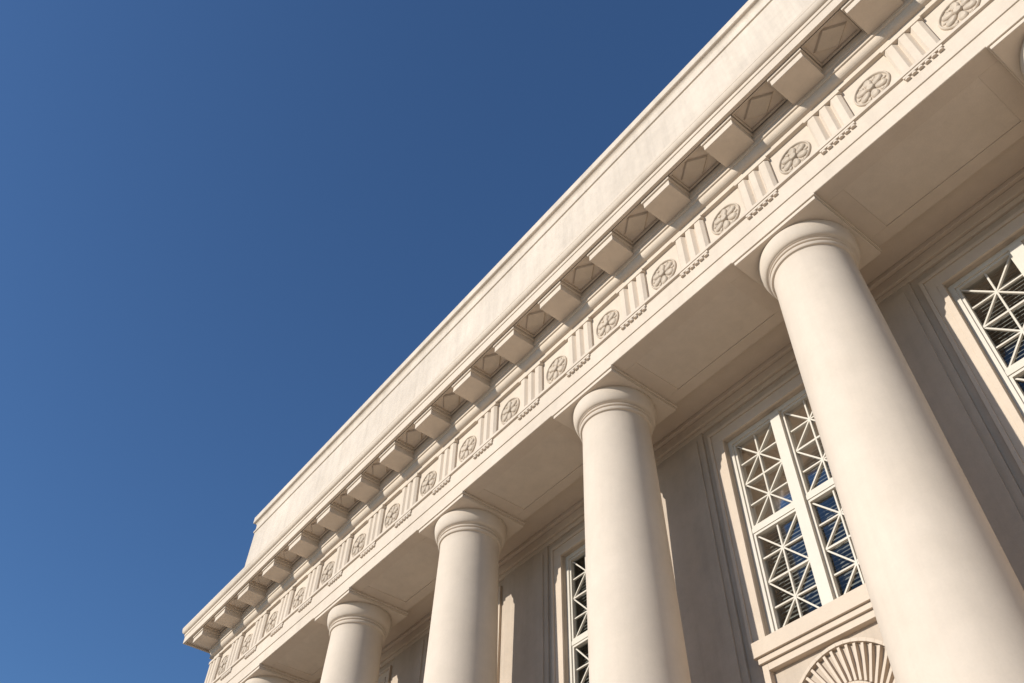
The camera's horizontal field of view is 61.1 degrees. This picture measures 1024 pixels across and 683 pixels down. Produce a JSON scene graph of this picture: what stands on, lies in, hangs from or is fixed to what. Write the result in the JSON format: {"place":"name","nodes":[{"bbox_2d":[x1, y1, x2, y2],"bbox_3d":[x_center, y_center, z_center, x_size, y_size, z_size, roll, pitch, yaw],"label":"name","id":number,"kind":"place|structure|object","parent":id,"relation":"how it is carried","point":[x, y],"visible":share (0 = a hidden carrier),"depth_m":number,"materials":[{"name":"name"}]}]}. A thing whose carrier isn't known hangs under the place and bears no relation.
{"place":"outdoors","nodes":[
{"label":"outdoors","id":0,"kind":"place"},
{"bbox_2d":[0,0,747,682],"label":"sky","id":1,"kind":"structure","parent":0,"point":[226,225],"materials":[{"name":"blue"}]},
{"bbox_2d":[314,136,1023,682],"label":"portico ceiling","id":2,"kind":"structure","parent":0,"point":[960,200],"depth_m":12.15,"materials":[{"name":"beige stone"}]},
{"bbox_2d":[738,399,822,546],"bbox_3d":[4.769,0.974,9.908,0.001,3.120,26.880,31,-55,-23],"label":"window glass","id":3,"kind":"object","parent":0,"point":[768,463],"visible":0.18,"depth_m":11.59,"materials":[{"name":"glass"}]},
{"bbox_2d":[584,269,1023,571],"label":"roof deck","id":4,"kind":"structure","parent":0,"point":[1006,289],"depth_m":16.25,"materials":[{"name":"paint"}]},
{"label":"podium steps","id":5,"kind":"object","parent":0,"visible":0},
{"bbox_2d":[237,663,311,682],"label":"abacus and plinth","id":6,"kind":"object","parent":5,"relation":"on","point":[259,669],"visible":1,"depth_m":18.13,"materials":[{"name":"stone"}]},
{"bbox_2d":[245,676,292,682],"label":"shaft and echinus","id":7,"kind":"object","parent":6,"relation":"on","point":[265,679],"visible":1,"depth_m":18.08,"materials":[{"name":"stone"}]},
{"bbox_2d":[209,0,1023,682],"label":"entablature frieze","id":8,"kind":"object","parent":6,"relation":"on","point":[969,122],"visible":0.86,"depth_m":12.08,"materials":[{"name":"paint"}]},
{"bbox_2d":[182,0,861,653],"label":"cornice corona","id":9,"kind":"object","parent":8,"relation":"on","point":[764,64],"visible":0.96,"depth_m":13.64,"materials":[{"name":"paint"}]},
{"bbox_2d":[245,0,812,565],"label":"parapet","id":10,"kind":"structure","parent":9,"relation":"on","point":[731,50],"depth_m":16.71,"materials":[{"name":"stone"}]},
{"bbox_2d":[204,9,860,632],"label":"soffit lozenges","id":11,"kind":"object","parent":9,"relation":"attached to","point":[828,37],"visible":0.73,"depth_m":13.54,"materials":[{"name":"stone"}]},
{"bbox_2d":[193,0,903,659],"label":"mutules","id":12,"kind":"object","parent":8,"relation":"attached to","point":[793,80],"visible":0.86,"depth_m":13.76,"materials":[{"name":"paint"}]},
{"bbox_2d":[204,15,943,682],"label":"triglyphs","id":13,"kind":"object","parent":8,"relation":"attached to","point":[902,51],"visible":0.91,"depth_m":12.91,"materials":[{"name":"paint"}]},
{"bbox_2d":[220,47,943,679],"bbox_3d":[9.588,2.111,14.266,16.235,0.052,34.102,31,-55,-23],"label":"guttae","id":14,"kind":"object","parent":8,"relation":"attached to","point":[914,73],"visible":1,"depth_m":12.43,"materials":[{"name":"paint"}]},
{"bbox_2d":[217,0,980,675],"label":"rosettes","id":15,"kind":"object","parent":8,"relation":"attached to","point":[875,84],"visible":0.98,"depth_m":12.44,"materials":[{"name":"stone"}]},
{"bbox_2d":[261,47,1023,682],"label":"architrave soffit","id":16,"kind":"structure","parent":8,"relation":"attached to","point":[995,77],"depth_m":11.45,"materials":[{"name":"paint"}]},
{"bbox_2d":[314,587,407,627],"bbox_3d":[-3.013,8.500,12.938,1.584,9.928,1.584,31,-55,-23],"label":"abacus and plinth","id":17,"kind":"object","parent":5,"relation":"on","point":[396,614],"visible":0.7,"depth_m":16.36,"materials":[{"name":"stone"}]},
{"bbox_2d":[320,602,391,682],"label":"shaft and echinus","id":18,"kind":"object","parent":17,"relation":"on","point":[359,632],"visible":1,"depth_m":15.83,"materials":[{"name":"stone"}]},
{"bbox_2d":[418,491,524,540],"bbox_3d":[-0.801,6.383,11.044,1.584,9.928,1.584,31,-55,-23],"label":"abacus and plinth","id":19,"kind":"object","parent":5,"relation":"on","point":[464,499],"visible":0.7,"depth_m":14.48,"materials":[{"name":"stone"}]},
{"bbox_2d":[423,508,506,682],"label":"shaft and echinus","id":20,"kind":"object","parent":19,"relation":"on","point":[463,638],"visible":1,"depth_m":13.23,"materials":[{"name":"stone"}]},
{"bbox_2d":[552,364,676,431],"bbox_3d":[1.411,4.267,9.149,1.584,9.928,1.584,31,-55,-23],"label":"abacus and plinth","id":21,"kind":"object","parent":5,"relation":"on","point":[610,375],"visible":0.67,"depth_m":12.60,"materials":[{"name":"stone"}]},
{"bbox_2d":[573,386,690,682],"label":"shaft and echinus","id":22,"kind":"object","parent":21,"relation":"on","point":[635,630],"visible":1,"depth_m":10.50,"materials":[{"name":"stone"}]},
{"bbox_2d":[379,201,1023,682],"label":"portico wall","id":23,"kind":"structure","parent":5,"relation":"on","point":[793,671],"depth_m":10.51,"materials":[{"name":"beige stone"}]},
{"bbox_2d":[378,207,1023,682],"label":"window surrounds and sills","id":24,"kind":"object","parent":23,"relation":"attached to","point":[820,627],"visible":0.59,"depth_m":10.00,"materials":[{"name":"beige stone"}]},
{"bbox_2d":[379,168,1023,669],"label":"wall crown moulding","id":25,"kind":"object","parent":23,"relation":"attached to","point":[1007,196],"depth_m":12.30,"materials":[{"name":"beige stone"}]},
{"bbox_2d":[565,234,1023,682],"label":"window lattice frames","id":26,"kind":"structure","parent":23,"relation":"in","point":[802,505],"depth_m":10.66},
{"bbox_2d":[578,262,1023,682],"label":"window blinds","id":27,"kind":"object","parent":23,"relation":"attached to","point":[838,498],"depth_m":10.40,"materials":[{"name":"grey"}]},
{"bbox_2d":[391,283,1023,682],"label":"wall pilasters","id":28,"kind":"object","parent":5,"relation":"on","point":[709,619],"depth_m":11.01,"materials":[{"name":"beige stone"}]},
{"bbox_2d":[585,282,1023,629],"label":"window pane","id":29,"kind":"structure","parent":5,"relation":"on","point":[832,496],"depth_m":11.61,"materials":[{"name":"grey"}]},
{"bbox_2d":[732,192,881,288],"bbox_3d":[3.623,2.151,7.255,1.584,9.928,1.584,31,-55,-23],"label":"abacus and plinth","id":30,"kind":"object","parent":5,"relation":"on","point":[813,206],"visible":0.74,"depth_m":10.72,"materials":[{"name":"stone"}]},
{"bbox_2d":[759,219,1023,682],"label":"shaft and echinus","id":31,"kind":"object","parent":30,"relation":"on","point":[945,590],"visible":1,"depth_m":7.67,"materials":[{"name":"stone"}]},
{"bbox_2d":[985,13,1023,86],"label":"abacus and plinth","id":32,"kind":"object","parent":5,"relation":"on","point":[1003,47],"visible":1,"depth_m":9.12,"materials":[{"name":"stone"}]},
{"bbox_2d":[1020,40,1023,75],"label":"shaft and echinus","id":33,"kind":"object","parent":32,"relation":"on","point":[1022,58],"visible":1,"depth_m":9.11,"materials":[{"name":"stone"}]}
]}

